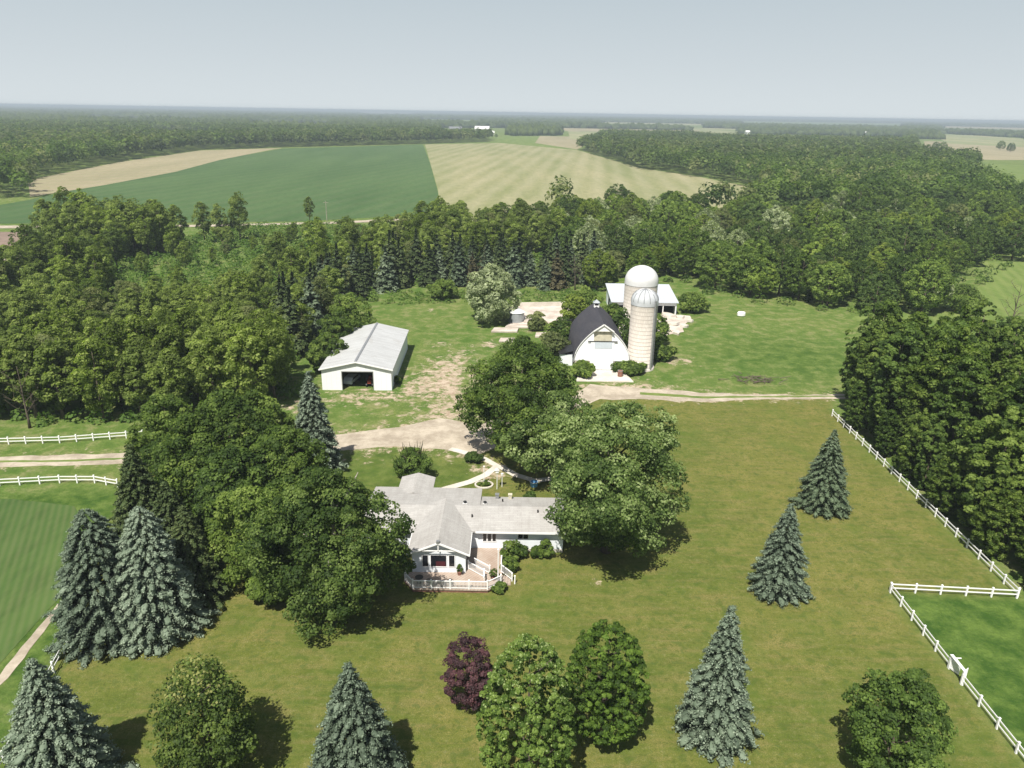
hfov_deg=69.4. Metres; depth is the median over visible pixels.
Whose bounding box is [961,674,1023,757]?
rail fence
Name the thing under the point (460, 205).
poplar tree
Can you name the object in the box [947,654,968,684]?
garden gate
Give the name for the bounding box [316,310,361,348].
leafy tree
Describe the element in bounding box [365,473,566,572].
house
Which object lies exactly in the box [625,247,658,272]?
oak tree
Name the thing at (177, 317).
poplar tree
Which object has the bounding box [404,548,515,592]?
deck
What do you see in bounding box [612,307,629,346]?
tree
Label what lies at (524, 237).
poplar tree
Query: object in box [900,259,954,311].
oak tree
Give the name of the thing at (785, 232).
oak tree
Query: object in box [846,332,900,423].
cottonwood tree
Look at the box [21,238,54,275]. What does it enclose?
poplar tree
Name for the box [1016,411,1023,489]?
cottonwood tree
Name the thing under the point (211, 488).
leafy tree
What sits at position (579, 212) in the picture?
oak tree
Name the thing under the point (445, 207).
poplar tree
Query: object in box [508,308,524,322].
grain bin
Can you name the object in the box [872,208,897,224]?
oak tree
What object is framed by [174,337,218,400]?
poplar tree
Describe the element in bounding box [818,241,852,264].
oak tree
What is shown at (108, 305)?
poplar tree
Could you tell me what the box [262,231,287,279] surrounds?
poplar tree
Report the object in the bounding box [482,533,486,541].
window
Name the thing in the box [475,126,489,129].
farm building
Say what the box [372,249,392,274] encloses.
poplar tree
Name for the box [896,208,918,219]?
oak tree
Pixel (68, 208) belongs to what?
poplar tree
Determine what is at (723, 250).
oak tree
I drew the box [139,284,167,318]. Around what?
poplar tree
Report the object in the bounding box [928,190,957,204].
oak tree
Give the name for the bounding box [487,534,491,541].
window
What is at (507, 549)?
shrub
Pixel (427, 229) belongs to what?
poplar tree
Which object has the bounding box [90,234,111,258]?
poplar tree
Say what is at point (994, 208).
oak tree
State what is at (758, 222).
oak tree
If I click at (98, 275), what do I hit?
poplar tree
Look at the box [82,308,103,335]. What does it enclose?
poplar tree
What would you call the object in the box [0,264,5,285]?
poplar tree
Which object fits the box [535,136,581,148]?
stubble field
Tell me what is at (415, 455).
shrub
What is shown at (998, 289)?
meadow
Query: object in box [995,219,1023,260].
oak tree
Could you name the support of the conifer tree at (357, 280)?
on the ground at (746, 469)
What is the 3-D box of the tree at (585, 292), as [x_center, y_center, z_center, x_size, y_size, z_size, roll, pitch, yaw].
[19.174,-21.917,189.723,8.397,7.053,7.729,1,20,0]
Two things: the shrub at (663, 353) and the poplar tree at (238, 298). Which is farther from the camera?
the poplar tree at (238, 298)
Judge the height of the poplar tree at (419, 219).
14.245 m
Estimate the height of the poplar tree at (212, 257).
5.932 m
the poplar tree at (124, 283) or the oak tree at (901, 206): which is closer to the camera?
the poplar tree at (124, 283)
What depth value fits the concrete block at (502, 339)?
164.98 m
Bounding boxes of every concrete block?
[491,327,518,332]
[499,338,512,341]
[505,324,528,327]
[535,332,545,337]
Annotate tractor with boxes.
[366,375,372,386]
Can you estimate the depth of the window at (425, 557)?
80.81 m
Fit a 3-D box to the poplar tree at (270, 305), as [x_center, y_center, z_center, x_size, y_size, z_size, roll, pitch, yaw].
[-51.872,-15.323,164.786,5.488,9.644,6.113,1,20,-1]
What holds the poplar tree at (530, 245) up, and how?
on the ground at (746, 469)
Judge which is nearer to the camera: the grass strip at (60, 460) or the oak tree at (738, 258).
the grass strip at (60, 460)
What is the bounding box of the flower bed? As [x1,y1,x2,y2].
[474,479,493,488]
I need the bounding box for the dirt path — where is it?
[0,604,57,684]
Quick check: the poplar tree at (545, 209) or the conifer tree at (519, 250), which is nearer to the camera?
the conifer tree at (519, 250)
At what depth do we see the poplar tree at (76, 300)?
163.10 m
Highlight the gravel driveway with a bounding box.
[0,418,489,466]
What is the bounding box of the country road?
[0,219,398,227]
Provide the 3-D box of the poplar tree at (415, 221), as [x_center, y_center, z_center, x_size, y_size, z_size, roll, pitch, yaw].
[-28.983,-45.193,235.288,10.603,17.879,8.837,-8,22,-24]
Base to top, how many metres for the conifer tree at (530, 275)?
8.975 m
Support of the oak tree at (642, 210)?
on the ground at (746, 469)
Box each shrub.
[244,570,287,605]
[392,442,432,476]
[394,375,400,384]
[464,451,483,462]
[491,581,506,593]
[499,539,521,559]
[499,555,519,572]
[514,544,528,557]
[522,490,535,496]
[530,545,544,557]
[538,538,554,557]
[571,359,595,377]
[610,361,620,371]
[618,360,647,375]
[653,344,678,361]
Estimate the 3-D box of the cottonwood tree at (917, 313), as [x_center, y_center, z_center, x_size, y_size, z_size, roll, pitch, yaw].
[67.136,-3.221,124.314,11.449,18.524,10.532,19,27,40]
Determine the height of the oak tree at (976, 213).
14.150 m
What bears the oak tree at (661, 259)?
on the ground at (746, 469)
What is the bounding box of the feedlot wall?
[520,302,562,306]
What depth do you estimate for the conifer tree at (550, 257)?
218.37 m
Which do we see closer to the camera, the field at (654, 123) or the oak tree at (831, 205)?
the oak tree at (831, 205)
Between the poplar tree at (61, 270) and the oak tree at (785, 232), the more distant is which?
the oak tree at (785, 232)
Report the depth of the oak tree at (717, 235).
251.13 m
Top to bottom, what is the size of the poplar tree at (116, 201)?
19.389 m
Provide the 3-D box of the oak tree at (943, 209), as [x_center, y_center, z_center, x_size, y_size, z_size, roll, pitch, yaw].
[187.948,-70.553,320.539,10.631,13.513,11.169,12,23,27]
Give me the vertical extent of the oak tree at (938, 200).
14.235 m
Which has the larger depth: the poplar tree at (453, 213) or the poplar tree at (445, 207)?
the poplar tree at (445, 207)
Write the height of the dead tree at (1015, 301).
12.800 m
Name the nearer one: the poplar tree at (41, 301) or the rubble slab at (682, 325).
the poplar tree at (41, 301)
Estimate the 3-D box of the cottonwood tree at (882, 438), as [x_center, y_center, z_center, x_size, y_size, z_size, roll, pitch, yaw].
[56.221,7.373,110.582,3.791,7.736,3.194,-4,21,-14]
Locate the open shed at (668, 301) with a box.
[605,283,678,314]
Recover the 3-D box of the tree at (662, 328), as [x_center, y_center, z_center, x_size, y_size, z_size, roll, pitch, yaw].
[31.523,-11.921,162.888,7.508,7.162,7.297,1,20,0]
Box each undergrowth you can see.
[0,219,547,426]
[605,220,1023,315]
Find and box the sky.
[0,0,1023,122]
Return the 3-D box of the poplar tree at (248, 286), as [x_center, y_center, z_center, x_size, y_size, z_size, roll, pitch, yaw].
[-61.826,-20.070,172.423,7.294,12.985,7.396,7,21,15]
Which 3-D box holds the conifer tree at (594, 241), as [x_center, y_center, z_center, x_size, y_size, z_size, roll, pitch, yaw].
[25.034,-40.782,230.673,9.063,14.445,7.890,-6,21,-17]
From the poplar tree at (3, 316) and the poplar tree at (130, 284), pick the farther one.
the poplar tree at (130, 284)
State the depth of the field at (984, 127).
4968.60 m
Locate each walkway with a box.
[442,447,498,487]
[497,465,550,481]
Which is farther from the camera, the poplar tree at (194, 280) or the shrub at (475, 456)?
the poplar tree at (194, 280)
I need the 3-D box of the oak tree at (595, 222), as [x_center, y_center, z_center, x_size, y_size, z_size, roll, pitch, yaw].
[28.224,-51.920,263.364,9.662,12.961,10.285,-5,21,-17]
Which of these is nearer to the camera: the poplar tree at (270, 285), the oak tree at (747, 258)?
the poplar tree at (270, 285)
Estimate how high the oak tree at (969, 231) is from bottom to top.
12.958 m
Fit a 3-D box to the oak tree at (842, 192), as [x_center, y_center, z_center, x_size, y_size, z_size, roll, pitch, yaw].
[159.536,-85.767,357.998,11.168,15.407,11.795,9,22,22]
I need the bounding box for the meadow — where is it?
[851,259,1023,328]
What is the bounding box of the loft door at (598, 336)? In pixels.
[594,331,611,340]
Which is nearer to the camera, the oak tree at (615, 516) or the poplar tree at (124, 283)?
the oak tree at (615, 516)
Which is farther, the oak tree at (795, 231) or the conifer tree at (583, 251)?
the oak tree at (795, 231)
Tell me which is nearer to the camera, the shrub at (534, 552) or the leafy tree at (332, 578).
the leafy tree at (332, 578)
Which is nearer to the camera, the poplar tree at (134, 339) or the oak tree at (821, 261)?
the poplar tree at (134, 339)
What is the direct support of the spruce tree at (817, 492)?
on the ground at (746, 469)
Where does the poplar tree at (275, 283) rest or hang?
on the ground at (746, 469)
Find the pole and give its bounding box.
[497,548,498,576]
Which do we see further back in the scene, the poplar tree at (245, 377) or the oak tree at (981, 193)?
the oak tree at (981, 193)
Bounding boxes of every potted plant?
[456,564,463,575]
[489,568,499,580]
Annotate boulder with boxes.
[737,311,745,316]
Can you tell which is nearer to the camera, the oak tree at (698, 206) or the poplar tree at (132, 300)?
the poplar tree at (132, 300)
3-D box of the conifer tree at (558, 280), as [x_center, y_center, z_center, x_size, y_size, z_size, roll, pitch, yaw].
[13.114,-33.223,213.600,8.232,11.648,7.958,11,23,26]
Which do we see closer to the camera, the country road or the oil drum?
the oil drum
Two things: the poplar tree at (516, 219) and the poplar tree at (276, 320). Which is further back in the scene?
the poplar tree at (516, 219)
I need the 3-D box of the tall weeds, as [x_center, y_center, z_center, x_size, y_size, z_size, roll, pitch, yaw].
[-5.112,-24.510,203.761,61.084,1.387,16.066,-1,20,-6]
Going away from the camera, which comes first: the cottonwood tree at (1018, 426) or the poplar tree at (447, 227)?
the cottonwood tree at (1018, 426)
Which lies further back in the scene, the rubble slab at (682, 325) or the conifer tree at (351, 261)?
the conifer tree at (351, 261)
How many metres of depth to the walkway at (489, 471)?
104.58 m
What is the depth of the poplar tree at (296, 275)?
195.56 m
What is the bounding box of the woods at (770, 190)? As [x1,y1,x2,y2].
[0,138,1023,205]
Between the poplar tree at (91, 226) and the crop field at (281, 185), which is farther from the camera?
the crop field at (281, 185)
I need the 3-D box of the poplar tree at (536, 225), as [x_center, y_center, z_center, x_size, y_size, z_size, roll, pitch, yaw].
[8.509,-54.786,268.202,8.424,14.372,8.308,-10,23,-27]
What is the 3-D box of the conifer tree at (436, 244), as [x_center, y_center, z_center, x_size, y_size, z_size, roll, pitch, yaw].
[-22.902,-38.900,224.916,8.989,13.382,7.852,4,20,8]
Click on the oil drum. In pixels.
(620, 373)
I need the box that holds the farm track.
[476,384,848,449]
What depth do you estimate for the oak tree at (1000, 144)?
1280.02 m
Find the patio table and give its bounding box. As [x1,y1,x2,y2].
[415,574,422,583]
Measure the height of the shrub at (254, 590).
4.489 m
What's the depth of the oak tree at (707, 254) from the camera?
214.62 m
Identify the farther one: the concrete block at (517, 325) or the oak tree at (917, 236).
the oak tree at (917, 236)
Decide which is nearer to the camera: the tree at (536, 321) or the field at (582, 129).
the tree at (536, 321)
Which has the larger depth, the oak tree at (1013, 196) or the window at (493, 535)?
the oak tree at (1013, 196)
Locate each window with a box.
[422,554,428,566]
[430,554,446,566]
[448,555,454,566]
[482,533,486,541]
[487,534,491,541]
[492,534,496,541]
[517,534,528,539]
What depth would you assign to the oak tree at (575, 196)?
328.29 m
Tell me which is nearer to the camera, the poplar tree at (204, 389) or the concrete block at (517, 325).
the poplar tree at (204, 389)
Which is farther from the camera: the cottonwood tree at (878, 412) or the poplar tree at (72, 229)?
the poplar tree at (72, 229)
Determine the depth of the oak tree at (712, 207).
303.11 m
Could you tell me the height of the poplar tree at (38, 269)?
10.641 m
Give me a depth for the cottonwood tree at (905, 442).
103.37 m
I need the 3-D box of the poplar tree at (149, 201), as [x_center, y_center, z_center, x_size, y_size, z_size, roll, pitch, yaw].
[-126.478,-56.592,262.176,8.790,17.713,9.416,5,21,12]
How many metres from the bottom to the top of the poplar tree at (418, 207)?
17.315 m
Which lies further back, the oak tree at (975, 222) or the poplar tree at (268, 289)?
the oak tree at (975, 222)
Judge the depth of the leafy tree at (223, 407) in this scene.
90.44 m
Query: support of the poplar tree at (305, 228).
on the ground at (746, 469)
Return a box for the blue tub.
[530,479,538,487]
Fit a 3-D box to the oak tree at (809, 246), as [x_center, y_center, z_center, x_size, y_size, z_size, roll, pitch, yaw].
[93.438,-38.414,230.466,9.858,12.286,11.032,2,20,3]
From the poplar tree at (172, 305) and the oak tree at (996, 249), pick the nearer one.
the poplar tree at (172, 305)
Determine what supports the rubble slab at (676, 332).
on the concrete yard at (677, 327)
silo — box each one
[620,265,658,333]
[628,288,658,371]
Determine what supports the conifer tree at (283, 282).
on the ground at (746, 469)
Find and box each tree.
[0,244,17,280]
[0,252,5,274]
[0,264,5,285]
[0,277,19,309]
[0,301,18,328]
[0,310,8,326]
[0,318,8,330]
[0,329,32,410]
[0,333,49,417]
[0,353,8,397]
[0,366,38,428]
[0,657,139,767]
[3,241,30,285]
[4,287,46,331]
[6,325,33,336]
[8,223,46,261]
[10,297,30,321]
[19,263,43,288]
[19,289,49,324]
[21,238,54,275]
[21,273,56,306]
[21,313,60,339]
[22,333,84,402]
[23,232,51,269]
[25,339,79,418]
[28,198,49,235]
[31,260,49,282]
[31,285,47,308]
[32,322,79,385]
[33,311,67,336]
[38,208,63,248]
[42,207,64,236]
[42,218,72,256]
[42,508,165,669]
[45,255,79,287]
[45,294,67,310]
[50,281,87,331]
[50,303,86,358]
[50,328,80,364]
[51,186,82,219]
[52,236,82,282]
[53,228,75,247]
[54,203,87,232]
[61,201,78,220]
[63,236,103,277]
[64,291,77,306]
[65,225,78,256]
[67,337,120,421]
[68,188,97,227]
[69,282,86,314]
[72,278,104,309]
[74,287,106,319]
[75,245,114,290]
[75,316,113,361]
[77,202,105,234]
[77,212,104,242]
[78,204,102,232]
[78,229,94,261]
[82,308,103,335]
[84,332,112,382]
[87,194,104,219]
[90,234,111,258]
[90,259,117,291]
[91,318,128,406]
[97,197,118,209]
[99,208,125,249]
[99,248,116,271]
[100,206,132,247]
[100,226,128,269]
[101,314,110,322]
[102,291,116,314]
[103,302,118,317]
[104,195,132,235]
[106,506,221,659]
[107,220,130,259]
[109,305,133,320]
[109,443,159,556]
[111,306,127,340]
[112,280,124,303]
[112,346,162,412]
[115,314,163,384]
[117,281,129,301]
[118,288,145,320]
[119,198,140,246]
[119,332,155,402]
[120,205,139,248]
[120,282,145,312]
[123,393,193,474]
[124,285,151,317]
[128,204,161,257]
[130,217,154,252]
[134,251,149,276]
[135,347,180,407]
[138,412,242,519]
[139,199,165,244]
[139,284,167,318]
[139,310,188,382]
[144,480,224,568]
[145,348,194,417]
[146,651,259,767]
[147,275,163,289]
[147,317,181,349]
[148,199,177,252]
[148,280,166,314]
[152,306,172,335]
[155,505,232,611]
[156,285,173,310]
[163,221,184,260]
[164,307,204,367]
[165,204,188,244]
[165,387,279,481]
[166,282,185,301]
[166,288,196,312]
[167,265,187,287]
[167,297,177,311]
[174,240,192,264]
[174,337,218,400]
[179,283,194,304]
[182,323,233,400]
[183,300,203,326]
[188,444,273,541]
[189,277,204,299]
[190,283,201,304]
[190,303,218,351]
[191,201,211,241]
[195,283,219,305]
[198,293,214,313]
[201,482,287,587]
[203,296,226,326]
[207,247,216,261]
[209,203,228,241]
[212,275,224,302]
[212,312,238,355]
[213,301,251,386]
[216,313,264,386]
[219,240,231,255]
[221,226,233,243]
[221,268,243,309]
[221,318,277,399]
[224,474,357,590]
[226,389,294,458]
[227,191,249,238]
[228,424,329,514]
[229,270,258,307]
[233,292,252,311]
[235,465,416,641]
[239,301,256,315]
[239,306,264,318]
[246,315,296,399]
[247,308,285,344]
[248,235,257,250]
[248,254,273,286]
[249,260,270,291]
[254,312,295,388]
[255,285,276,310]
[259,283,271,308]
[260,233,267,244]
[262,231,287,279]
[267,296,276,312]
[270,271,289,307]
[270,277,286,315]
[272,280,281,291]
[274,307,285,322]
[277,246,303,279]
[282,258,298,278]
[282,287,310,357]
[283,226,295,243]
[284,283,306,314]
[285,266,300,284]
[286,271,300,301]
[288,222,297,240]
[289,315,315,352]
[294,249,308,276]
[294,303,315,337]
[294,370,348,476]
[295,241,310,267]
[298,269,308,291]
[299,274,323,337]
[300,222,309,238]
[300,262,316,293]
[303,196,314,220]
[303,216,329,258]
[303,255,314,269]
[305,331,348,368]
[306,276,335,316]
[307,660,409,767]
[310,265,330,318]
[311,237,334,267]
[316,257,329,300]
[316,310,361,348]
[317,265,344,304]
[322,252,340,301]
[324,252,334,266]
[326,292,376,329]
[330,243,356,303]
[330,248,349,272]
[332,215,361,252]
[332,238,351,269]
[339,228,362,245]
[341,240,358,269]
[341,264,354,288]
[344,240,359,258]
[345,245,357,285]
[349,255,372,300]
[351,223,364,248]
[358,257,371,291]
[359,227,377,262]
[359,247,377,289]
[362,243,375,277]
[365,216,384,246]
[369,223,394,257]
[371,246,398,293]
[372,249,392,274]
[379,214,397,231]
[381,230,403,287]
[384,238,405,267]
[389,214,404,236]
[393,237,411,288]
[394,218,413,255]
[398,210,414,238]
[398,219,413,249]
[403,240,413,267]
[404,213,434,247]
[407,228,425,281]
[409,200,429,226]
[411,213,425,231]
[412,232,434,272]
[417,244,440,287]
[418,221,443,252]
[420,211,440,236]
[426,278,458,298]
[429,201,443,224]
[431,195,447,212]
[431,234,446,268]
[433,205,446,232]
[435,244,448,279]
[437,227,455,259]
[438,224,457,258]
[440,209,462,228]
[440,631,493,710]
[441,202,452,226]
[442,217,461,238]
[444,232,456,279]
[447,219,462,240]
[447,233,469,284]
[449,241,468,286]
[451,201,473,225]
[452,200,471,219]
[452,335,582,463]
[456,208,471,232]
[457,217,471,253]
[461,222,482,254]
[463,252,483,286]
[465,263,521,322]
[466,222,487,263]
[466,236,480,269]
[466,244,474,272]
[472,208,485,222]
[475,633,576,767]
[477,208,495,228]
[477,219,494,252]
[479,212,496,231]
[479,240,494,285]
[484,220,501,255]
[489,204,504,231]
[492,232,503,262]
[493,237,507,280]
[494,202,515,226]
[494,233,507,270]
[496,217,523,254]
[499,217,513,238]
[499,389,606,475]
[502,232,509,265]
[505,241,524,288]
[507,225,530,253]
[508,197,530,227]
[511,216,525,234]
[513,227,534,254]
[515,232,526,279]
[519,255,538,286]
[524,248,537,274]
[526,310,547,330]
[527,213,546,252]
[528,202,548,233]
[528,210,543,232]
[530,200,550,214]
[535,246,547,279]
[536,255,553,291]
[538,214,559,251]
[538,242,555,283]
[539,330,570,356]
[540,400,691,557]
[543,316,571,339]
[545,212,574,240]
[546,227,582,257]
[548,206,566,236]
[549,195,570,212]
[549,249,570,289]
[552,232,561,269]
[556,194,581,224]
[558,619,650,745]
[559,222,590,250]
[559,236,578,285]
[559,293,587,320]
[562,195,585,215]
[563,215,587,232]
[568,239,576,272]
[568,258,582,289]
[571,234,588,279]
[572,222,607,261]
[572,228,592,252]
[574,198,603,223]
[574,285,602,307]
[579,215,600,229]
[579,244,605,286]
[580,198,604,217]
[581,248,611,289]
[585,219,603,246]
[585,230,602,273]
[586,196,609,212]
[595,253,617,278]
[597,209,627,235]
[599,220,616,249]
[600,220,634,258]
[602,303,620,316]
[603,183,627,208]
[603,193,622,218]
[606,250,625,273]
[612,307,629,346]
[615,203,642,240]
[617,193,644,218]
[618,215,649,245]
[621,202,647,224]
[625,221,668,254]
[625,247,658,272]
[626,198,652,220]
[630,226,668,263]
[636,244,665,272]
[643,196,660,216]
[649,199,688,236]
[653,243,670,272]
[655,314,671,345]
[656,204,693,236]
[657,223,674,241]
[659,190,683,201]
[659,226,693,260]
[664,238,702,276]
[665,190,690,212]
[668,216,706,243]
[672,605,764,767]
[675,229,718,274]
[679,201,698,216]
[687,192,709,216]
[689,203,702,215]
[689,214,716,243]
[692,241,742,287]
[695,208,720,228]
[696,206,725,228]
[698,220,726,248]
[706,239,733,274]
[712,238,739,274]
[713,207,733,233]
[720,216,736,229]
[721,224,749,241]
[722,201,737,208]
[724,200,745,218]
[724,238,778,295]
[725,227,752,257]
[729,194,755,223]
[729,218,754,245]
[736,200,763,219]
[737,245,765,280]
[739,217,778,251]
[742,203,773,223]
[744,256,779,297]
[746,503,815,608]
[747,193,766,206]
[755,205,790,242]
[761,202,773,212]
[761,243,805,295]
[766,228,792,247]
[767,199,783,210]
[769,228,797,251]
[770,211,803,238]
[774,200,789,215]
[774,206,794,228]
[776,238,801,255]
[779,254,823,299]
[783,247,804,277]
[786,429,853,519]
[790,226,812,248]
[791,205,809,235]
[799,208,832,234]
[801,226,821,248]
[801,226,839,252]
[801,241,827,258]
[802,252,828,271]
[802,259,834,284]
[803,199,827,223]
[806,237,838,260]
[806,261,852,305]
[808,221,850,256]
[808,266,842,298]
[813,202,839,221]
[815,197,838,211]
[817,208,847,229]
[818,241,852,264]
[820,208,856,234]
[822,197,840,207]
[824,257,858,296]
[832,190,852,208]
[838,229,870,262]
[838,325,875,398]
[839,221,858,248]
[841,185,874,213]
[841,667,958,767]
[842,299,904,397]
[844,383,869,429]
[845,197,876,226]
[846,257,883,299]
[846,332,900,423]
[849,204,867,225]
[851,238,894,274]
[851,316,905,396]
[851,383,869,421]
[854,210,881,236]
[855,272,899,311]
[856,217,900,250]
[858,255,891,286]
[860,376,899,435]
[862,193,892,207]
[864,242,898,273]
[865,198,881,211]
[865,251,903,284]
[866,216,908,247]
[866,321,928,439]
[870,365,931,452]
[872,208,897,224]
[873,237,902,248]
[873,240,904,256]
[873,412,897,445]
[874,409,902,456]
[879,195,909,217]
[883,252,925,300]
[885,212,915,252]
[887,218,925,260]
[889,314,938,388]
[891,255,924,289]
[891,415,938,478]
[895,311,938,360]
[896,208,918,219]
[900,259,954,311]
[900,325,990,447]
[902,408,935,462]
[904,214,931,250]
[908,197,941,225]
[910,238,948,271]
[913,422,947,489]
[915,227,948,259]
[915,257,955,290]
[917,271,954,310]
[917,320,979,408]
[920,355,990,465]
[922,208,947,239]
[922,324,979,429]
[924,198,952,206]
[924,450,974,514]
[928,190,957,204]
[931,212,967,250]
[931,316,951,332]
[933,237,974,271]
[933,238,964,262]
[934,200,959,211]
[935,205,957,218]
[938,142,947,148]
[939,305,988,369]
[940,454,971,501]
[942,284,988,312]
[944,203,972,237]
[951,405,1023,530]
[953,216,978,238]
[953,327,1023,442]
[953,461,997,528]
[954,298,1006,351]
[955,201,980,216]
[958,210,993,232]
[958,223,993,256]
[960,189,980,204]
[963,231,994,264]
[967,215,1000,253]
[969,189,1001,211]
[970,364,1023,452]
[970,480,1023,559]
[974,369,1023,493]
[977,343,1023,434]
[977,459,1023,541]
[979,316,1023,418]
[981,189,1022,222]
[984,190,1015,211]
[987,323,1020,356]
[988,226,1005,251]
[989,201,1022,221]
[992,218,1020,251]
[994,316,1013,327]
[995,208,1023,240]
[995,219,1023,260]
[996,141,1005,148]
[1001,279,1023,316]
[1006,143,1015,150]
[1009,194,1023,212]
[1013,322,1023,356]
[1014,522,1023,568]
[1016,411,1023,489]
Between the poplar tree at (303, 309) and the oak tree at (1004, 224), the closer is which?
the poplar tree at (303, 309)
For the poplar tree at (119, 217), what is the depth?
244.96 m
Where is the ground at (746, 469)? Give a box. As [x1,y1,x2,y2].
[0,113,1023,767]
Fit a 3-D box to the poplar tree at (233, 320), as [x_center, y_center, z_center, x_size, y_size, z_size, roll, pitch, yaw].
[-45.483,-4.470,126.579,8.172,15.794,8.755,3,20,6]
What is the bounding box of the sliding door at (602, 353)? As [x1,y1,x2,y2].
[590,342,614,369]
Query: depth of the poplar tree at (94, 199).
268.00 m
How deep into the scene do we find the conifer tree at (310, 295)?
164.17 m
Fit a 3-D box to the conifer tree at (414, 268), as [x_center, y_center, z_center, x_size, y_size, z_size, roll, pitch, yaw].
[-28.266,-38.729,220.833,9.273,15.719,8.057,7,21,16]
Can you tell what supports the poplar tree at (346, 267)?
on the ground at (746, 469)
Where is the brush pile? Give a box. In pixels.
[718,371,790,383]
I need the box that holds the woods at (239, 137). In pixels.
[0,118,982,163]
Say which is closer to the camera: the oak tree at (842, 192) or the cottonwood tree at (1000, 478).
the cottonwood tree at (1000, 478)
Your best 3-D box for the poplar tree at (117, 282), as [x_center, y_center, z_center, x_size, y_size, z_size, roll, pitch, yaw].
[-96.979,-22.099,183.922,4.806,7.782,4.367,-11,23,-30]
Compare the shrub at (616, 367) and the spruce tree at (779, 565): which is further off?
the shrub at (616, 367)
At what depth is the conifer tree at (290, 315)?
151.14 m
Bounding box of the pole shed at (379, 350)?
[318,323,408,389]
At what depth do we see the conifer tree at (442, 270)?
216.38 m
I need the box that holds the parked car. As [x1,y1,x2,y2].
[343,373,359,384]
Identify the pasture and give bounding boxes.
[443,136,575,149]
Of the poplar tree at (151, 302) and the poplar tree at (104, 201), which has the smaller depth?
the poplar tree at (151, 302)
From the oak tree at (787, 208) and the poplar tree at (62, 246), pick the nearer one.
the poplar tree at (62, 246)
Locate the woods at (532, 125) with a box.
[0,106,1023,138]
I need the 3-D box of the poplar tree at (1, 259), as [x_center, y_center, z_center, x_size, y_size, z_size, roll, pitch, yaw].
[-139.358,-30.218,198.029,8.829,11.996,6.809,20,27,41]
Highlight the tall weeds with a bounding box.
[381,288,603,304]
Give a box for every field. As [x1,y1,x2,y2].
[0,144,438,223]
[0,232,23,247]
[0,499,81,662]
[28,148,278,196]
[364,112,414,113]
[425,143,746,220]
[471,112,528,114]
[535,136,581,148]
[564,128,699,131]
[568,129,736,138]
[605,122,700,125]
[694,128,735,129]
[744,121,899,124]
[924,141,1023,159]
[941,135,1023,146]
[945,126,1023,129]
[981,164,1023,182]
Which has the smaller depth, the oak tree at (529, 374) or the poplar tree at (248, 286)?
the oak tree at (529, 374)
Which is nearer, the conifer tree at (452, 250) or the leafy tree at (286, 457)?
the leafy tree at (286, 457)
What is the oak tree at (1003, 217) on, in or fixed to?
on the ground at (746, 469)
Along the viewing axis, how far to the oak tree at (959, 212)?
303.45 m
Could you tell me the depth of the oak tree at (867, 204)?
317.06 m
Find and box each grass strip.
[0,458,123,461]
[640,392,844,398]
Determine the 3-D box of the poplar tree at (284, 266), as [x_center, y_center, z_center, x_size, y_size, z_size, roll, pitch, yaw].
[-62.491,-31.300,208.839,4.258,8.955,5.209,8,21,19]
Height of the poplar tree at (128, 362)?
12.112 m
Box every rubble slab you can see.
[662,312,675,316]
[668,321,679,325]
[673,330,679,334]
[676,315,684,318]
[680,323,688,327]
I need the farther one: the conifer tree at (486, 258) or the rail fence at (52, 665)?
the conifer tree at (486, 258)
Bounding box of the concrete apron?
[576,370,633,381]
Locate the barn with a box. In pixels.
[558,299,629,369]
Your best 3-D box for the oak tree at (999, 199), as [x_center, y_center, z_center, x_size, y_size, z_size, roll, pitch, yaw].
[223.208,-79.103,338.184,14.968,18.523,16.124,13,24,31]
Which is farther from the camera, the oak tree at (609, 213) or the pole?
the oak tree at (609, 213)
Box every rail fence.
[0,430,141,443]
[0,475,117,486]
[0,642,66,764]
[831,409,1020,596]
[889,582,1020,598]
[889,583,949,666]
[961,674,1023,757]
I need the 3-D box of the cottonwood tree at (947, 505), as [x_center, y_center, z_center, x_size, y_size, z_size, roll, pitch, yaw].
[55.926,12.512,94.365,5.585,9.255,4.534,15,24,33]
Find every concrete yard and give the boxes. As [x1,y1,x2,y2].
[509,306,573,323]
[618,315,691,334]
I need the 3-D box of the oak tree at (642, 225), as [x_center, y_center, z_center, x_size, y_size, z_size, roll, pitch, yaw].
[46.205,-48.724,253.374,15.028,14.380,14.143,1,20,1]
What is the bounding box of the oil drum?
[618,370,622,376]
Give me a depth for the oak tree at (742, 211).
309.12 m
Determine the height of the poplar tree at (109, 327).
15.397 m
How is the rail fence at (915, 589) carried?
on the ground at (746, 469)
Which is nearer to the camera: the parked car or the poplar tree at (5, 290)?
the parked car
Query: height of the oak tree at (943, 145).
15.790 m
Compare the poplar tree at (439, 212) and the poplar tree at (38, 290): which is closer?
the poplar tree at (38, 290)
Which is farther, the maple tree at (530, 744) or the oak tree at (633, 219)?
the oak tree at (633, 219)
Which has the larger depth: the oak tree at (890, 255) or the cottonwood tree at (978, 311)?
the oak tree at (890, 255)
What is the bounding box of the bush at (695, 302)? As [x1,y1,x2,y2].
[678,291,710,311]

